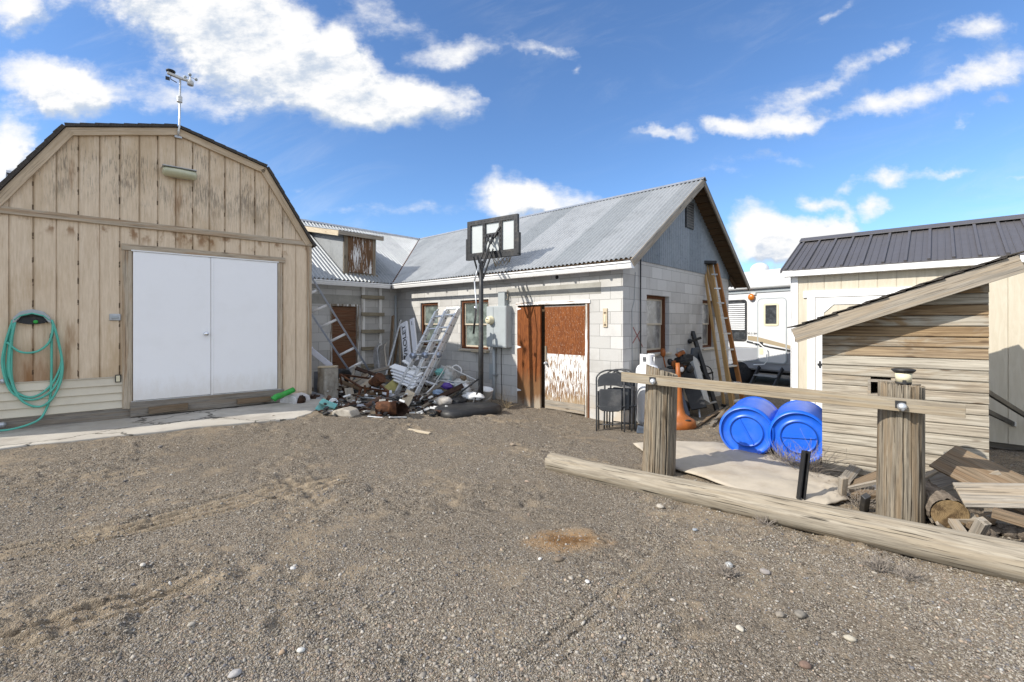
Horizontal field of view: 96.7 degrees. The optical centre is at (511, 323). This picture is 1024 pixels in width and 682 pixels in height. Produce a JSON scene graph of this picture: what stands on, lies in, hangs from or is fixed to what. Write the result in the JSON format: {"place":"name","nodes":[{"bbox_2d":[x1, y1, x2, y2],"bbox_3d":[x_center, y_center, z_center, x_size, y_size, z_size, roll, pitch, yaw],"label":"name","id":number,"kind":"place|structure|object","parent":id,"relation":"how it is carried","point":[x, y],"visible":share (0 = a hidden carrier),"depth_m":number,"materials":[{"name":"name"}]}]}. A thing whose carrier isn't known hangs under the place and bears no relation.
{"place":"outdoors","nodes":[
{"label":"outdoors","id":0,"kind":"place"},
{"bbox_2d":[0,372,1023,681],"bbox_3d":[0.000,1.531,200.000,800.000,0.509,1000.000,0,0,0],"label":"ground","id":1,"kind":"structure","parent":0,"point":[538,492],"depth_m":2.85,"materials":[{"name":"gravel"}]},
{"bbox_2d":[0,397,325,449],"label":"concrete apron","id":2,"kind":"object","parent":1,"relation":"on","point":[155,424],"visible":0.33,"depth_m":5.86,"materials":[{"name":"concrete"}]},
{"bbox_2d":[0,122,316,429],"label":"barn shed","id":3,"kind":"structure","parent":2,"relation":"on","point":[202,284],"depth_m":6.34,"materials":[{"name":"beige"}]},
{"bbox_2d":[12,309,50,323],"bbox_3d":[-5.907,-0.086,5.605,0.328,0.187,0.073,0,0,-41],"label":"hose hanger","id":4,"kind":"object","parent":3,"relation":"attached to","point":[31,319],"visible":1,"depth_m":5.60,"materials":[{"name":"grey plastic"}]},
{"bbox_2d":[0,313,63,431],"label":"garden hose","id":5,"kind":"object","parent":4,"relation":"hanging from","point":[7,370],"visible":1,"depth_m":5.55,"materials":[{"name":"green rubber"}]},
{"bbox_2d":[133,251,210,400],"bbox_3d":[-4.837,0.033,6.508,0.893,2.047,0.102,0,0,-41],"label":"door","id":6,"kind":"structure","parent":3,"relation":"in","point":[172,293],"depth_m":6.50,"materials":[{"name":"white paint"}]},
{"bbox_2d":[161,164,196,180],"bbox_3d":[-4.763,-2.156,6.521,0.405,0.136,0.215,0,0,-41],"label":"wall lamp","id":7,"kind":"object","parent":3,"relation":"attached to","point":[179,172],"visible":1,"depth_m":6.46,"materials":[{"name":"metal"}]},
{"bbox_2d":[165,68,197,138],"bbox_3d":[-4.753,-3.149,6.556,0.382,0.938,0.164,0,0,-41],"label":"weather station","id":8,"kind":"object","parent":3,"relation":"on","point":[189,81],"visible":1,"depth_m":6.54,"materials":[{"name":"metal"}]},
{"bbox_2d":[211,258,276,394],"bbox_3d":[-4.174,0.048,7.123,0.909,2.077,0.044,0,0,-41],"label":"door","id":9,"kind":"structure","parent":3,"relation":"in","point":[243,292],"depth_m":7.10,"materials":[{"name":"white paint"}]},
{"bbox_2d":[148,403,187,413],"bbox_3d":[-4.860,1.197,6.441,0.447,0.095,0.040,-2,1,-41],"label":"loose board","id":10,"kind":"object","parent":2,"relation":"on","point":[167,408],"visible":1,"depth_m":6.42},
{"bbox_2d":[237,396,270,403],"bbox_3d":[-4.050,1.199,7.145,0.467,0.080,0.040,0,0,-41],"label":"loose board","id":11,"kind":"object","parent":2,"relation":"on","point":[253,400],"visible":1,"depth_m":7.13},
{"bbox_2d":[271,387,294,401],"bbox_3d":[-3.650,1.128,7.259,0.108,0.189,0.391,0,0,31],"label":"drain pipe","id":12,"kind":"object","parent":2,"relation":"on","point":[275,397],"visible":1,"depth_m":7.22,"materials":[{"name":"green plastic"}]},
{"bbox_2d":[280,392,309,403],"bbox_3d":[-3.541,1.246,7.501,0.418,0.190,0.320,0,0,18],"label":"broken cooler","id":13,"kind":"object","parent":2,"relation":"on","point":[300,397],"visible":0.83,"depth_m":7.37,"materials":[{"name":"plastic"}]},
{"bbox_2d":[315,398,337,410],"bbox_3d":[-2.826,1.284,6.920,0.326,0.293,0.104,0,0,0],"label":"teal bracket","id":14,"kind":"object","parent":1,"relation":"on","point":[331,405],"visible":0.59,"depth_m":6.90,"materials":[{"name":"plastic"}]},
{"bbox_2d":[317,367,338,398],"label":"concrete pier","id":15,"kind":"structure","parent":1,"relation":"on","point":[327,379],"depth_m":8.15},
{"bbox_2d":[312,347,332,365],"bbox_3d":[-3.708,0.669,8.738,0.500,0.180,0.400,45,-17,-18],"label":"white tray","id":16,"kind":"object","parent":15,"relation":"on","point":[321,358],"visible":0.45,"depth_m":8.58,"materials":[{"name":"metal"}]},
{"bbox_2d":[312,277,370,379],"bbox_3d":[-3.493,0.245,9.087,1.855,2.627,0.245,0,0,-38],"label":"aluminium ladder","id":17,"kind":"object","parent":1,"relation":"on","point":[337,337],"visible":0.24,"depth_m":9.06,"materials":[{"name":"metal"}]},
{"bbox_2d":[332,406,359,416],"bbox_3d":[-2.371,1.252,6.496,0.328,0.120,0.220,0,0,14],"label":"concrete chunk","id":18,"kind":"object","parent":1,"relation":"on","point":[349,411],"visible":0.97,"depth_m":6.40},
{"bbox_2d":[339,374,388,404],"bbox_3d":[-2.595,1.235,7.869,1.198,0.696,0.569,0,0,45],"label":"scrap table","id":19,"kind":"object","parent":1,"relation":"on","point":[364,387],"visible":0.76,"depth_m":7.81,"materials":[{"name":"metal"}]},
{"bbox_2d":[363,373,385,389],"bbox_3d":[-2.454,1.021,8.053,0.509,0.331,0.205,0,0,33],"label":"stove pipe","id":20,"kind":"object","parent":19,"relation":"on","point":[377,379],"visible":0.86,"depth_m":7.93,"materials":[{"name":"metal"}]},
{"bbox_2d":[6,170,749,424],"bbox_3d":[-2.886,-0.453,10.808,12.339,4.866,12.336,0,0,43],"label":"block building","id":21,"kind":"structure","parent":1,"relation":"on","point":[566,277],"depth_m":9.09,"materials":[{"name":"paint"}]},
{"bbox_2d":[332,306,355,368],"bbox_3d":[-3.994,0.329,10.787,0.030,1.486,0.619,0,0,43],"label":"door","id":22,"kind":"structure","parent":21,"relation":"in","point":[346,315],"depth_m":10.79,"materials":[{"name":"wood"}]},
{"bbox_2d":[348,236,372,273],"bbox_3d":[-3.663,-1.652,10.992,0.035,0.857,0.644,0,0,43],"label":"loft door","id":23,"kind":"structure","parent":21,"relation":"in","point":[360,250],"depth_m":10.98,"materials":[{"name":"wood"}]},
{"bbox_2d":[361,287,384,373],"bbox_3d":[-3.438,0.293,11.203,0.107,2.475,0.617,0,0,43],"label":"wall ladder","id":24,"kind":"object","parent":21,"relation":"attached to","point":[379,314],"depth_m":11.09,"materials":[{"name":"wood"}]},
{"bbox_2d":[394,295,396,363],"bbox_3d":[-2.969,0.430,11.614,0.057,2.300,0.060,0,0,0],"label":"downpipe","id":25,"kind":"object","parent":21,"relation":"attached to","point":[395,313],"visible":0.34,"depth_m":11.60,"materials":[{"name":"grey metal"}]},
{"bbox_2d":[400,321,410,364],"bbox_3d":[-2.274,0.403,9.747,0.200,0.957,0.067,-26,-28,28],"label":"truck tailgate","id":26,"kind":"object","parent":21,"relation":"attached to","point":[405,338],"visible":0.98,"depth_m":9.73,"materials":[{"name":"white metal"}]},
{"bbox_2d":[410,318,418,361],"bbox_3d":[-2.086,0.331,9.698,0.130,0.985,0.044,-26,-28,29],"label":"white board","id":27,"kind":"object","parent":21,"relation":"attached to","point":[413,333],"visible":0.88,"depth_m":9.71,"materials":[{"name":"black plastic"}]},
{"bbox_2d":[422,302,437,347],"bbox_3d":[-1.943,0.034,10.850,0.746,1.065,0.165,0,0,43],"label":"window","id":28,"kind":"structure","parent":21,"relation":"in","point":[428,309],"depth_m":10.97,"materials":[{"name":"brown glass"}]},
{"bbox_2d":[458,299,489,351],"bbox_3d":[-0.783,0.039,9.766,0.948,1.102,0.165,0,0,43],"label":"window","id":29,"kind":"structure","parent":21,"relation":"in","point":[470,341],"depth_m":9.91,"materials":[{"name":"brown glass"}]},
{"bbox_2d":[485,290,511,399],"bbox_3d":[-0.300,0.486,9.053,0.555,2.328,0.298,0,0,43],"label":"electric panel","id":30,"kind":"object","parent":21,"relation":"attached to","point":[498,320],"visible":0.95,"depth_m":9.02,"materials":[{"name":"grey metal"}]},
{"bbox_2d":[493,307,505,346],"bbox_3d":[-0.246,0.056,8.968,0.339,0.782,0.008,0,0,43],"label":"door","id":31,"kind":"structure","parent":30,"relation":"in","point":[499,313],"depth_m":8.96,"materials":[{"name":"grey metal"}]},
{"bbox_2d":[517,307,541,407],"bbox_3d":[0.321,0.646,8.629,0.041,1.928,0.607,0,0,-44],"label":"door","id":32,"kind":"structure","parent":21,"relation":"in","point":[529,319],"depth_m":8.60,"materials":[{"name":"orange wood"}]},
{"bbox_2d":[544,304,584,414],"bbox_3d":[0.925,0.619,8.130,0.904,1.903,0.103,0,0,43],"label":"door","id":33,"kind":"structure","parent":21,"relation":"in","point":[564,363],"depth_m":8.12,"materials":[{"name":"brown wood"}]},
{"bbox_2d":[603,308,607,326],"bbox_3d":[1.539,-0.099,7.518,0.081,0.314,0.030,0,0,43],"label":"thermometer","id":34,"kind":"object","parent":21,"relation":"attached to","point":[605,317],"visible":1,"depth_m":7.51,"materials":[{"name":"beige plastic"}]},
{"bbox_2d":[647,295,671,355],"bbox_3d":[2.605,0.031,8.284,0.210,1.082,0.969,0,0,43],"label":"window","id":35,"kind":"structure","parent":21,"relation":"in","point":[655,304],"depth_m":8.45,"materials":[{"name":"white glass"}]},
{"bbox_2d":[702,300,713,349],"bbox_3d":[4.307,0.028,10.107,0.210,1.088,0.814,0,0,43],"label":"window","id":36,"kind":"structure","parent":21,"relation":"in","point":[706,324],"depth_m":10.27,"materials":[{"name":"brown glass"}]},
{"bbox_2d":[321,393,438,416],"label":"dark litter","id":37,"kind":"object","parent":1,"relation":"on","point":[324,412],"visible":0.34,"depth_m":7.16,"materials":[{"name":"grey metal"}]},
{"bbox_2d":[373,342,387,374],"bbox_3d":[-2.916,0.866,10.080,0.311,0.899,0.824,0,0,-17],"label":"metal duct","id":38,"kind":"object","parent":1,"relation":"on","point":[379,357],"visible":0.69,"depth_m":10.11,"materials":[{"name":"metal"}]},
{"bbox_2d":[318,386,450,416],"bbox_3d":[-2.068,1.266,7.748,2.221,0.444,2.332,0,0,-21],"label":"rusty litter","id":39,"kind":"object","parent":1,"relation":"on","point":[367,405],"visible":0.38,"depth_m":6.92,"materials":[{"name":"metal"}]},
{"bbox_2d":[375,401,395,414],"bbox_3d":[-1.921,1.284,6.920,0.310,0.216,0.214,0,0,-12],"label":"rusty drum","id":40,"kind":"object","parent":1,"relation":"on","point":[387,406],"visible":0.91,"depth_m":6.84,"materials":[{"name":"metal"}]},
{"bbox_2d":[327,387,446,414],"bbox_3d":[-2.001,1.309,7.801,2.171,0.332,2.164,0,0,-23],"label":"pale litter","id":41,"kind":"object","parent":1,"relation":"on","point":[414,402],"visible":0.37,"depth_m":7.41,"materials":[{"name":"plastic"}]},
{"bbox_2d":[383,375,393,383],"bbox_3d":[-2.485,1.242,8.895,0.741,0.477,0.489,0,0,22],"label":"crumpled sheet","id":42,"kind":"object","parent":1,"relation":"on","point":[388,377],"visible":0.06,"depth_m":8.93,"materials":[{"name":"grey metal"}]},
{"bbox_2d":[385,320,401,374],"bbox_3d":[-2.528,0.530,9.650,0.031,1.766,0.070,27,-53,-22],"label":"steel channel","id":43,"kind":"object","parent":42,"relation":"on","point":[392,349],"visible":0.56,"depth_m":9.67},
{"bbox_2d":[388,315,394,373],"bbox_3d":[-2.831,0.498,10.650,0.032,1.469,0.100,16,-27,-40],"label":"tan board","id":44,"kind":"object","parent":1,"relation":"on","point":[391,335],"visible":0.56,"depth_m":10.69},
{"bbox_2d":[396,401,407,415],"bbox_3d":[-1.774,1.319,7.100,0.208,0.210,0.230,0,0,-42],"label":"open can","id":45,"kind":"object","parent":1,"relation":"on","point":[401,408],"visible":0.54,"depth_m":7.14,"materials":[{"name":"metal"}]},
{"bbox_2d":[338,384,476,406],"bbox_3d":[-1.839,1.314,8.471,2.664,0.355,2.218,0,0,-15],"label":"wire tangle","id":46,"kind":"object","parent":1,"relation":"on","point":[397,395],"visible":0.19,"depth_m":7.90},
{"bbox_2d":[451,378,472,393],"bbox_3d":[-0.941,1.168,8.504,0.420,0.318,0.402,0,0,-9],"label":"plastic sack","id":47,"kind":"object","parent":46,"relation":"on","point":[460,380],"visible":0.33,"depth_m":8.38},
{"bbox_2d":[436,365,458,382],"bbox_3d":[-1.252,1.010,8.760,0.436,0.433,0.534,0,0,-30],"label":"plastic sack","id":48,"kind":"object","parent":47,"relation":"on","point":[449,374],"visible":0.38,"depth_m":8.56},
{"bbox_2d":[434,365,475,382],"bbox_3d":[-1.030,0.926,8.453,0.834,0.294,0.522,0,0,0],"label":"tube frame","id":49,"kind":"object","parent":48,"relation":"on","point":[455,370],"visible":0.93,"depth_m":8.42,"materials":[{"name":"metal"}]},
{"bbox_2d":[402,390,414,405],"bbox_3d":[-1.811,1.301,7.850,0.160,0.328,0.016,25,-38,-6],"label":"tan shingle","id":50,"kind":"object","parent":1,"relation":"on","point":[408,398],"visible":0.51,"depth_m":7.87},
{"bbox_2d":[397,388,428,400],"bbox_3d":[-1.911,1.399,8.509,0.766,0.424,0.455,0,0,0],"label":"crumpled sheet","id":51,"kind":"object","parent":1,"relation":"on","point":[414,390],"visible":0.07,"depth_m":8.43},
{"bbox_2d":[384,379,398,392],"bbox_3d":[-2.205,1.158,8.550,0.240,0.015,0.450,29,45,18],"label":"olive panel","id":52,"kind":"object","parent":51,"relation":"on","point":[392,385],"visible":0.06,"depth_m":8.52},
{"bbox_2d":[394,307,461,404],"bbox_3d":[-1.647,0.607,8.600,0.784,1.859,1.325,0,0,43],"label":"folding ladder","id":53,"kind":"object","parent":1,"relation":"on","point":[427,353],"visible":0.86,"depth_m":8.59,"materials":[{"name":"metal"}]},
{"bbox_2d":[424,383,463,403],"bbox_3d":[-1.196,1.248,8.000,0.738,0.030,0.098,-25,48,-10],"label":"scrap stick","id":54,"kind":"object","parent":1,"relation":"on","point":[453,389],"visible":0.71,"depth_m":8.01,"materials":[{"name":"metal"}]},
{"bbox_2d":[461,392,484,400],"bbox_3d":[-0.683,1.282,8.046,0.437,0.155,0.258,0,0,20],"label":"white bag","id":55,"kind":"object","parent":1,"relation":"on","point":[472,396],"visible":0.86,"depth_m":7.97,"materials":[{"name":"plastic"}]},
{"bbox_2d":[434,213,520,418],"bbox_3d":[-0.528,-0.268,8.153,1.218,3.539,2.310,0,0,13],"label":"basketball hoop","id":56,"kind":"object","parent":1,"relation":"on","point":[494,237],"visible":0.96,"depth_m":8.44,"materials":[{"name":"black plastic"}]},
{"bbox_2d":[434,396,451,405],"bbox_3d":[-1.169,1.322,7.752,0.311,0.188,0.221,0,0,0],"label":"pale rock","id":57,"kind":"object","parent":56,"relation":"on","point":[441,400],"visible":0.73,"depth_m":7.67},
{"bbox_2d":[478,386,492,401],"bbox_3d":[-0.501,1.358,8.366,0.288,0.330,0.335,6,8,0],"label":"white bucket","id":58,"kind":"object","parent":1,"relation":"on","point":[487,392],"visible":0.43,"depth_m":8.29,"materials":[{"name":"plastic"}]},
{"bbox_2d":[596,369,624,431],"bbox_3d":[1.486,1.157,6.882,0.437,0.932,0.093,0,-5,8],"label":"folding chair","id":59,"kind":"object","parent":1,"relation":"on","point":[611,400],"visible":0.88,"depth_m":6.86,"materials":[{"name":"grey metal"}]},
{"bbox_2d":[603,369,632,431],"bbox_3d":[1.630,1.158,6.977,0.437,0.932,0.093,0,-6,20],"label":"folding chair","id":60,"kind":"object","parent":1,"relation":"on","point":[627,392],"visible":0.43,"depth_m":6.91,"materials":[{"name":"grey metal"}]},
{"bbox_2d":[608,368,637,430],"bbox_3d":[1.722,1.158,7.031,0.437,0.932,0.093,0,-6,32],"label":"folding chair","id":61,"kind":"object","parent":1,"relation":"on","point":[635,411],"visible":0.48,"depth_m":6.93,"materials":[{"name":"grey metal"}]},
{"bbox_2d":[636,354,657,425],"bbox_3d":[2.198,1.067,7.388,0.374,1.150,0.374,0,0,0],"label":"gas bottle","id":62,"kind":"object","parent":1,"relation":"on","point":[641,368],"visible":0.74,"depth_m":7.27,"materials":[{"name":"white metal"}]},
{"bbox_2d":[660,348,693,410],"bbox_3d":[2.950,1.030,8.148,0.587,1.190,0.325,0,0,0],"label":"motor tiller","id":63,"kind":"object","parent":1,"relation":"on","point":[683,359],"visible":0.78,"depth_m":8.07,"materials":[{"name":"black metal"}]},
{"bbox_2d":[676,363,696,429],"bbox_3d":[2.601,1.107,7.005,0.455,1.011,0.404,0,0,0],"label":"orange stand","id":64,"kind":"object","parent":1,"relation":"on","point":[685,421],"visible":0.67,"depth_m":6.93,"materials":[{"name":"plastic"}]},
{"bbox_2d":[683,363,706,410],"bbox_3d":[3.229,1.111,8.225,0.260,1.033,0.031,-14,-48,14],"label":"black screen","id":65,"kind":"object","parent":1,"relation":"on","point":[695,399],"visible":0.55,"depth_m":8.02,"materials":[{"name":"plastic"}]},
{"bbox_2d":[690,356,709,404],"bbox_3d":[3.424,1.031,8.400,0.200,1.016,0.130,31,-50,-26],"label":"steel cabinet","id":66,"kind":"object","parent":1,"relation":"on","point":[696,366],"visible":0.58,"depth_m":8.40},
{"bbox_2d":[688,331,718,416],"bbox_3d":[3.638,0.909,8.599,0.451,1.525,1.560,0,0,13],"label":"exercise frame","id":67,"kind":"object","parent":1,"relation":"on","point":[695,352],"visible":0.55,"depth_m":8.89,"materials":[{"name":"black metal"}]},
{"bbox_2d":[704,261,744,406],"bbox_3d":[4.260,0.143,9.224,0.401,3.023,1.648,0,0,0],"label":"stepladder","id":68,"kind":"object","parent":1,"relation":"on","point":[710,277],"visible":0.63,"depth_m":9.29,"materials":[{"name":"wood"}]},
{"bbox_2d":[716,561,740,578],"bbox_3d":[1.268,1.445,2.680,0.136,0.085,0.137,0,0,38],"label":"dry weed","id":69,"kind":"object","parent":1,"relation":"on","point":[729,573],"visible":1,"depth_m":2.68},
{"bbox_2d":[633,441,848,504],"bbox_3d":[2.325,1.462,4.716,1.461,0.109,2.184,0,0,-7],"label":"tarp","id":70,"kind":"object","parent":1,"relation":"on","point":[722,463],"visible":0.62,"depth_m":4.44,"materials":[{"name":"beige fabric"}]},
{"bbox_2d":[719,396,777,453],"bbox_3d":[2.898,1.224,5.513,0.578,0.578,0.880,0,0,35],"label":"plastic barrel","id":71,"kind":"object","parent":70,"relation":"on","point":[744,423],"visible":0.83,"depth_m":5.20,"materials":[{"name":"plastic"}]},
{"bbox_2d":[769,429,856,480],"bbox_3d":[3.006,1.283,4.455,0.722,0.447,0.656,0,0,-25],"label":"dry weed","id":72,"kind":"object","parent":70,"relation":"on","point":[814,466],"visible":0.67,"depth_m":4.43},
{"bbox_2d":[847,480,875,490],"bbox_3d":[3.013,1.368,3.870,0.346,0.034,0.034,-16,-2,7],"label":"long stick","id":73,"kind":"object","parent":70,"relation":"on","point":[868,483],"visible":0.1,"depth_m":3.86,"materials":[{"name":"grey wood"}]},
{"bbox_2d":[849,489,875,499],"bbox_3d":[2.958,1.403,3.733,0.300,0.050,0.075,-9,13,26],"label":"firewood stick","id":74,"kind":"object","parent":70,"relation":"on","point":[853,492],"visible":0.38,"depth_m":3.75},
{"bbox_2d":[729,263,790,385],"bbox_3d":[7.560,0.005,14.261,2.940,3.631,8.700,0,0,-30],"label":"camper trailer","id":75,"kind":"object","parent":1,"relation":"on","point":[760,316],"visible":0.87,"depth_m":13.05,"materials":[{"name":"white metal"}]},
{"bbox_2d":[755,514,780,527],"bbox_3d":[1.851,1.436,3.351,0.223,0.098,0.220,0,0,28],"label":"dry weed","id":76,"kind":"object","parent":1,"relation":"on","point":[771,522],"visible":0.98,"depth_m":3.34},
{"bbox_2d":[755,439,800,463],"bbox_3d":[2.883,1.369,4.868,0.497,0.301,0.485,0,0,0],"label":"dry weed","id":77,"kind":"object","parent":1,"relation":"on","point":[778,456],"visible":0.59,"depth_m":4.87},
{"bbox_2d":[545,452,1023,582],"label":"log","id":78,"kind":"object","parent":1,"relation":"on","point":[989,555],"visible":0.97,"depth_m":3.13,"materials":[{"name":"wood"}]},
{"bbox_2d":[952,482,1023,508],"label":"plywood strip","id":79,"kind":"object","parent":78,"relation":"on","point":[991,495],"visible":1,"depth_m":3.08,"materials":[{"name":"grey wood"}]},
{"bbox_2d":[621,364,965,523],"bbox_3d":[2.185,1.028,3.966,2.497,1.242,0.418,0,0,39],"label":"post and rail fence","id":80,"kind":"object","parent":1,"relation":"on","point":[902,410],"visible":0.84,"depth_m":3.44,"materials":[{"name":"brown wood"}]},
{"bbox_2d":[891,368,915,384],"bbox_3d":[2.947,0.396,3.425,0.144,0.119,0.144,0,0,0],"label":"solar lamp","id":81,"kind":"object","parent":80,"relation":"on","point":[903,376],"visible":0.98,"depth_m":3.38,"materials":[{"name":"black plastic"}]},
{"bbox_2d":[768,400,821,463],"bbox_3d":[3.310,1.219,5.223,0.577,0.577,0.880,0,0,35],"label":"plastic barrel","id":82,"kind":"object","parent":1,"relation":"on","point":[791,419],"visible":0.77,"depth_m":4.92,"materials":[{"name":"plastic"}]},
{"bbox_2d":[796,450,810,499],"bbox_3d":[2.397,1.324,3.755,0.139,0.546,0.057,0,0,-15],"label":"steel stake","id":83,"kind":"object","parent":1,"relation":"on","point":[803,474],"visible":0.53,"depth_m":3.75,"materials":[{"name":"black metal"}]},
{"bbox_2d":[838,476,847,501],"bbox_3d":[2.747,1.380,3.780,0.052,0.239,0.048,-7,15,0],"label":"split stick","id":84,"kind":"object","parent":1,"relation":"on","point":[843,482],"visible":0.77,"depth_m":3.76,"materials":[{"name":"grey wood"}]},
{"bbox_2d":[834,483,875,506],"bbox_3d":[2.808,1.395,3.687,0.355,0.201,0.366,0,0,-39],"label":"dry weed","id":85,"kind":"object","parent":1,"relation":"on","point":[854,503],"visible":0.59,"depth_m":3.70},
{"bbox_2d":[859,492,870,511],"bbox_3d":[2.766,1.407,3.565,0.050,0.230,0.040,-27,34,0],"label":"dark offcut","id":86,"kind":"object","parent":1,"relation":"on","point":[865,499],"visible":0.87,"depth_m":3.54,"materials":[{"name":"grey wood"}]},
{"bbox_2d":[854,549,901,575],"bbox_3d":[2.221,1.433,2.768,0.220,0.132,0.223,0,0,32],"label":"dry weed","id":87,"kind":"object","parent":1,"relation":"on","point":[878,565],"visible":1,"depth_m":2.74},
{"bbox_2d":[780,214,1023,449],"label":"garden shed","id":88,"kind":"structure","parent":1,"relation":"on","point":[828,274],"depth_m":6.23,"materials":[{"name":"beige"}]},
{"bbox_2d":[816,296,880,407],"bbox_3d":[4.773,0.515,6.462,0.780,1.790,0.044,0,0,43],"label":"door","id":89,"kind":"structure","parent":88,"relation":"in","point":[824,306],"depth_m":6.65,"materials":[{"name":"beige"}]},
{"bbox_2d":[989,409,1016,426],"bbox_3d":[5.248,1.004,4.907,1.733,0.433,0.034,0,0,-34],"label":"black pole","id":90,"kind":"object","parent":88,"relation":"attached to","point":[1002,418],"visible":0.77,"depth_m":4.95,"materials":[{"name":"plastic"}]},
{"bbox_2d":[989,390,1023,417],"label":"black pole","id":91,"kind":"object","parent":88,"relation":"attached to","point":[1005,403],"visible":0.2,"depth_m":4.69,"materials":[{"name":"metal"}]},
{"bbox_2d":[787,251,1023,498],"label":"well house","id":92,"kind":"structure","parent":1,"relation":"on","point":[934,333],"depth_m":4.01,"materials":[{"name":"grey wood"}]},
{"bbox_2d":[890,561,926,585],"bbox_3d":[2.300,1.440,2.652,0.165,0.103,0.178,0,0,0],"label":"dry weed","id":93,"kind":"object","parent":1,"relation":"on","point":[907,576],"visible":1,"depth_m":2.64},
{"bbox_2d":[925,469,958,486],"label":"dark slab","id":94,"kind":"structure","parent":1,"relation":"on","point":[939,479],"depth_m":3.70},
{"bbox_2d":[924,480,970,528],"bbox_3d":[3.188,1.348,3.434,0.258,0.233,0.396,0,3,18],"label":"firewood log","id":95,"kind":"object","parent":1,"relation":"on","point":[946,506],"visible":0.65,"depth_m":3.27,"materials":[{"name":"wood"}]},
{"bbox_2d":[948,518,966,531],"bbox_3d":[3.151,1.401,3.257,0.060,0.030,0.269,0,22,20],"label":"split board","id":96,"kind":"object","parent":1,"relation":"on","point":[955,524],"visible":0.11,"depth_m":3.20,"materials":[{"name":"grey wood"}]},
{"bbox_2d":[929,445,1023,514],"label":"plywood strip","id":97,"kind":"object","parent":1,"relation":"on","point":[958,463],"visible":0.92,"depth_m":3.45,"materials":[{"name":"wood"}]},
{"bbox_2d":[939,470,1001,490],"bbox_3d":[3.430,1.223,3.475,0.485,0.037,0.037,-39,-22,31],"label":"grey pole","id":98,"kind":"object","parent":97,"relation":"on","point":[951,486],"visible":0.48,"depth_m":3.50,"materials":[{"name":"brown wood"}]},
{"bbox_2d":[968,516,991,534],"bbox_3d":[3.106,1.380,3.031,0.050,0.209,0.060,-10,29,-2],"label":"timber offcut","id":99,"kind":"object","parent":1,"relation":"on","point":[981,525],"visible":0.54,"depth_m":2.99,"materials":[{"name":"grey wood"}]},
{"bbox_2d":[991,507,1023,527],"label":"brown batten","id":100,"kind":"object","parent":99,"relation":"on","point":[1007,516],"visible":1,"depth_m":2.91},
{"bbox_2d":[950,508,1023,538],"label":"bark litter","id":101,"kind":"object","parent":1,"relation":"on","point":[1011,531],"visible":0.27,"depth_m":3.17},
{"bbox_2d":[964,512,995,528],"bbox_3d":[3.357,1.400,3.247,0.280,0.050,0.074,-7,19,-6],"label":"firewood stick","id":102,"kind":"object","parent":101,"relation":"on","point":[968,524],"visible":0.3,"depth_m":3.22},
{"bbox_2d":[0,0,1023,271],"label":"sky","id":103,"kind":"structure","parent":0,"point":[800,119],"materials":[{"name":"blue"}]},
{"label":"scrap stick","id":104,"kind":"object","parent":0,"visible":0},
{"bbox_2d":[393,379,417,388],"bbox_3d":[-1.976,1.090,8.420,0.140,0.024,0.673,-29,27,-37],"label":"vinyl strip","id":105,"kind":"object","parent":104,"relation":"on","point":[403,383],"visible":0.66,"depth_m":8.32,"materials":[{"name":"white paint"}]},
{"bbox_2d":[392,376,418,385],"bbox_3d":[-1.983,1.037,8.465,0.733,0.022,0.140,10,31,44],"label":"vinyl strip","id":106,"kind":"object","parent":105,"relation":"on","point":[404,381],"visible":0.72,"depth_m":8.38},
{"bbox_2d":[391,372,420,382],"bbox_3d":[-1.990,0.984,8.510,0.794,0.022,0.140,9,31,43],"label":"vinyl strip","id":107,"kind":"object","parent":106,"relation":"on","point":[400,376],"visible":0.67,"depth_m":8.43,"materials":[{"name":"white paint"}]},
{"bbox_2d":[390,369,421,379],"bbox_3d":[-1.997,0.930,8.555,0.856,0.023,0.140,9,31,42],"label":"vinyl strip","id":108,"kind":"object","parent":107,"relation":"on","point":[402,373],"visible":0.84,"depth_m":8.54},
{"bbox_2d":[389,364,423,376],"bbox_3d":[-2.004,0.876,8.600,0.919,0.023,0.140,9,32,41],"label":"vinyl strip","id":109,"kind":"object","parent":108,"relation":"on","point":[397,367],"visible":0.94,"depth_m":8.65,"materials":[{"name":"white paint"}]},
{"bbox_3d":[3.119,1.449,4.049,0.312,0.012,0.220,0,0,0],"label":"white sheet","id":110,"kind":"object","parent":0,"visible":0},
{"bbox_2d":[849,471,875,485],"bbox_3d":[3.100,1.379,3.999,0.343,0.027,0.142,-33,-11,17],"label":"wide board","id":111,"kind":"object","parent":110,"relation":"on","point":[868,477],"visible":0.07,"depth_m":4.00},
{"bbox_2d":[838,464,861,485],"bbox_3d":[3.101,1.379,4.175,0.360,0.052,0.099,-10,28,-40],"label":"firewood stick","id":112,"kind":"object","parent":111,"relation":"on","point":[851,472],"visible":0.8,"depth_m":4.16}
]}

